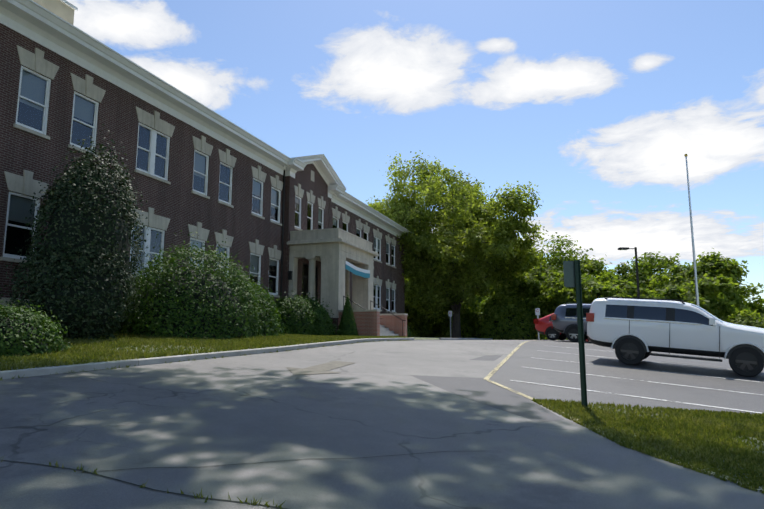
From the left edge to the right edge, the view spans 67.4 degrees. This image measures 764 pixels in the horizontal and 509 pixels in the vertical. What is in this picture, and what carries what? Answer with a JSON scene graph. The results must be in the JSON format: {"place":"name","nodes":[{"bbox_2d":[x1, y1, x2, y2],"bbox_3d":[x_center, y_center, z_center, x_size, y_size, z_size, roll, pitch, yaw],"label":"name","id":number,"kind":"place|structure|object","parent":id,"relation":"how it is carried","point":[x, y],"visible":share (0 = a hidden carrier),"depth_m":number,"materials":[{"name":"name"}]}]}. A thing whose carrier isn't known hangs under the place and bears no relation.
{"place":"outdoors","nodes":[
{"label":"outdoors","id":0,"kind":"place"},
{"bbox_2d":[0,337,763,508],"bbox_3d":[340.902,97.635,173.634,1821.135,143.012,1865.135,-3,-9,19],"label":"terrain","id":1,"kind":"structure","parent":0,"point":[505,448],"depth_m":7.00,"materials":[{"name":"grey asphalt"}]},
{"bbox_2d":[0,299,75,356],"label":"shrub","id":2,"kind":"object","parent":1,"relation":"on","point":[21,335],"visible":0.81,"depth_m":11.72,"materials":[{"name":"green plant"}]},
{"bbox_2d":[0,124,148,338],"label":"large bush","id":3,"kind":"object","parent":1,"relation":"on","point":[81,285],"visible":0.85,"depth_m":15.21,"materials":[{"name":"green plant"}]},
{"bbox_2d":[0,457,284,508],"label":"seam weeds","id":4,"kind":"object","parent":1,"relation":"on","point":[195,497],"visible":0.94,"depth_m":4.69,"materials":[{"name":"green plant"}]},
{"bbox_2d":[115,230,290,339],"bbox_3d":[-5.934,1.287,19.932,5.475,4.156,7.711,-3,-9,19],"label":"round shrub","id":5,"kind":"object","parent":1,"relation":"on","point":[196,302],"visible":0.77,"depth_m":17.54,"materials":[{"name":"green plant"}]},
{"bbox_2d":[0,332,410,370],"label":"lawn grass","id":6,"kind":"structure","parent":1,"relation":"on","point":[87,349],"depth_m":13.98,"materials":[{"name":"green plant"}]},
{"bbox_2d":[0,339,410,379],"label":"kerb weeds","id":7,"kind":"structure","parent":1,"relation":"on","point":[212,357],"depth_m":13.35,"materials":[{"name":"green plant"}]},
{"bbox_2d":[0,0,413,336],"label":"school building","id":8,"kind":"structure","parent":1,"relation":"on","point":[56,46],"depth_m":23.15,"materials":[{"name":"brick"}]},
{"bbox_2d":[2,65,394,311],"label":"windows","id":9,"kind":"structure","parent":8,"relation":"on","point":[152,156],"depth_m":21.41,"materials":[{"name":"grey glass"}]},
{"bbox_2d":[0,338,492,378],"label":"kerbs","id":10,"kind":"structure","parent":1,"relation":"on","point":[21,373],"depth_m":12.36,"materials":[{"name":"concrete"}]},
{"bbox_2d":[270,289,340,335],"bbox_3d":[-3.838,3.007,27.624,3.649,2.666,4.696,-3,-9,19],"label":"hedge shrub","id":11,"kind":"object","parent":1,"relation":"on","point":[304,316],"visible":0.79,"depth_m":26.42,"materials":[{"name":"green plant"}]},
{"bbox_2d":[337,295,358,335],"bbox_3d":[-1.694,3.065,28.230,1.274,2.692,1.298,-3,-9,19],"label":"conical shrub","id":12,"kind":"object","parent":1,"relation":"on","point":[347,325],"visible":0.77,"depth_m":27.97,"materials":[{"name":"green plant"}]},
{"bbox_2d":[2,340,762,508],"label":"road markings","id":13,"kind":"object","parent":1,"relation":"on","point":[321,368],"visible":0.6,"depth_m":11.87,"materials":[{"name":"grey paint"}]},
{"bbox_2d":[407,325,412,336],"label":"shrub","id":14,"kind":"object","parent":1,"relation":"on","point":[409,332],"visible":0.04,"depth_m":41.55,"materials":[{"name":"green plant"}]},
{"bbox_2d":[405,279,468,322],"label":"tree","id":15,"kind":"object","parent":1,"relation":"on","point":[408,310],"visible":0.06,"depth_m":57.32,"materials":[{"name":"green plant"}]},
{"bbox_2d":[448,311,451,337],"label":"no parking sign","id":16,"kind":"object","parent":1,"relation":"on","point":[450,313],"visible":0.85,"depth_m":46.63,"materials":[{"name":"white metal"}]},
{"bbox_2d":[430,294,481,324],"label":"tree","id":17,"kind":"object","parent":1,"relation":"on","point":[477,305],"visible":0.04,"depth_m":69.30,"materials":[{"name":"green plant"}]},
{"bbox_2d":[366,150,547,337],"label":"tree","id":18,"kind":"object","parent":1,"relation":"on","point":[455,261],"visible":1,"depth_m":50.27,"materials":[{"name":"green plant"}]},
{"bbox_2d":[471,291,489,309],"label":"tree","id":19,"kind":"object","parent":1,"relation":"on","point":[481,299],"visible":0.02,"depth_m":83.41,"materials":[{"name":"green plant"}]},
{"bbox_2d":[477,294,496,313],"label":"tree","id":20,"kind":"object","parent":1,"relation":"on","point":[483,301],"depth_m":71.00,"materials":[{"name":"green plant"}]},
{"bbox_2d":[480,274,536,319],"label":"tree","id":21,"kind":"object","parent":1,"relation":"on","point":[513,286],"visible":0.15,"depth_m":54.14,"materials":[{"name":"green plant"}]},
{"bbox_2d":[535,308,539,339],"bbox_3d":[10.320,4.736,37.837,0.300,2.400,0.036,-5,-10,29],"label":"no parking sign","id":22,"kind":"object","parent":1,"relation":"on","point":[537,311],"visible":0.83,"depth_m":37.93,"materials":[{"name":"white metal"}]},
{"bbox_2d":[485,232,594,299],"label":"tree","id":23,"kind":"object","parent":1,"relation":"on","point":[545,269],"visible":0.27,"depth_m":59.19,"materials":[{"name":"green plant"}]},
{"bbox_2d":[534,313,566,340],"bbox_3d":[10.077,3.562,28.651,4.512,1.478,2.260,-5,-9,32],"label":"red sedan car","id":24,"kind":"object","parent":1,"relation":"on","point":[543,325],"visible":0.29,"depth_m":28.79,"materials":[{"name":"red paint"}]},
{"bbox_2d":[516,268,603,318],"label":"tree","id":25,"kind":"object","parent":1,"relation":"on","point":[547,296],"visible":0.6,"depth_m":50.22,"materials":[{"name":"green plant"}]},
{"bbox_2d":[551,303,591,341],"bbox_3d":[10.028,3.038,25.286,4.611,1.728,2.310,-2,-6,33],"label":"car","id":26,"kind":"object","parent":1,"relation":"on","point":[564,318],"visible":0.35,"depth_m":25.39,"materials":[{"name":"grey paint"}]},
{"bbox_2d":[563,260,587,406],"bbox_3d":[3.241,1.456,9.599,0.307,2.760,0.036,2,-9,-12],"label":"sign post","id":27,"kind":"object","parent":1,"relation":"on","point":[572,273],"visible":0.9,"depth_m":9.70,"materials":[{"name":"green"}]},
{"bbox_2d":[407,295,763,339],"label":"undergrowth","id":28,"kind":"object","parent":1,"relation":"on","point":[506,325],"visible":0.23,"depth_m":51.22,"materials":[{"name":"green plant"}]},
{"bbox_2d":[548,255,642,287],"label":"tree","id":29,"kind":"object","parent":1,"relation":"on","point":[589,268],"visible":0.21,"depth_m":56.76,"materials":[{"name":"green plant"}]},
{"bbox_2d":[582,278,654,302],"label":"tree","id":30,"kind":"object","parent":1,"relation":"on","point":[623,288],"visible":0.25,"depth_m":47.95,"materials":[{"name":"green plant"}]},
{"bbox_2d":[618,247,639,297],"bbox_3d":[16.265,2.619,37.293,1.411,6.250,0.551,-1,-8,4],"label":"parking light pole","id":31,"kind":"object","parent":1,"relation":"on","point":[636,264],"visible":0.5,"depth_m":37.49,"materials":[{"name":"brown metal"}]},
{"bbox_2d":[604,251,686,291],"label":"tree","id":32,"kind":"object","parent":1,"relation":"on","point":[648,267],"visible":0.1,"depth_m":58.91,"materials":[{"name":"green plant"}]},
{"bbox_2d":[532,398,763,492],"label":"island grass blades","id":33,"kind":"object","parent":1,"relation":"on","point":[706,440],"visible":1,"depth_m":7.77,"materials":[{"name":"green plant"}]},
{"bbox_2d":[586,296,763,376],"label":"suv","id":34,"kind":"object","parent":1,"relation":"on","point":[632,331],"visible":1,"depth_m":15.79,"materials":[{"name":"white paint"}]},
{"bbox_2d":[684,154,698,305],"bbox_3d":[16.992,-0.406,31.276,0.400,10.565,0.400,-3,-9,19],"label":"flag pole","id":35,"kind":"object","parent":1,"relation":"on","point":[694,262],"visible":0.71,"depth_m":31.29,"materials":[{"name":"silver metal"}]},
{"bbox_2d":[651,275,738,318],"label":"tree","id":36,"kind":"object","parent":1,"relation":"on","point":[713,301],"visible":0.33,"depth_m":42.79,"materials":[{"name":"green plant"}]},
{"bbox_2d":[643,248,763,320],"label":"tree","id":37,"kind":"object","parent":1,"relation":"on","point":[712,265],"visible":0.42,"depth_m":50.19,"materials":[{"name":"green plant"}]},
{"bbox_2d":[66,0,763,306],"label":"sky","id":38,"kind":"structure","parent":0,"point":[599,105],"materials":[{"name":"blue"}]}
]}

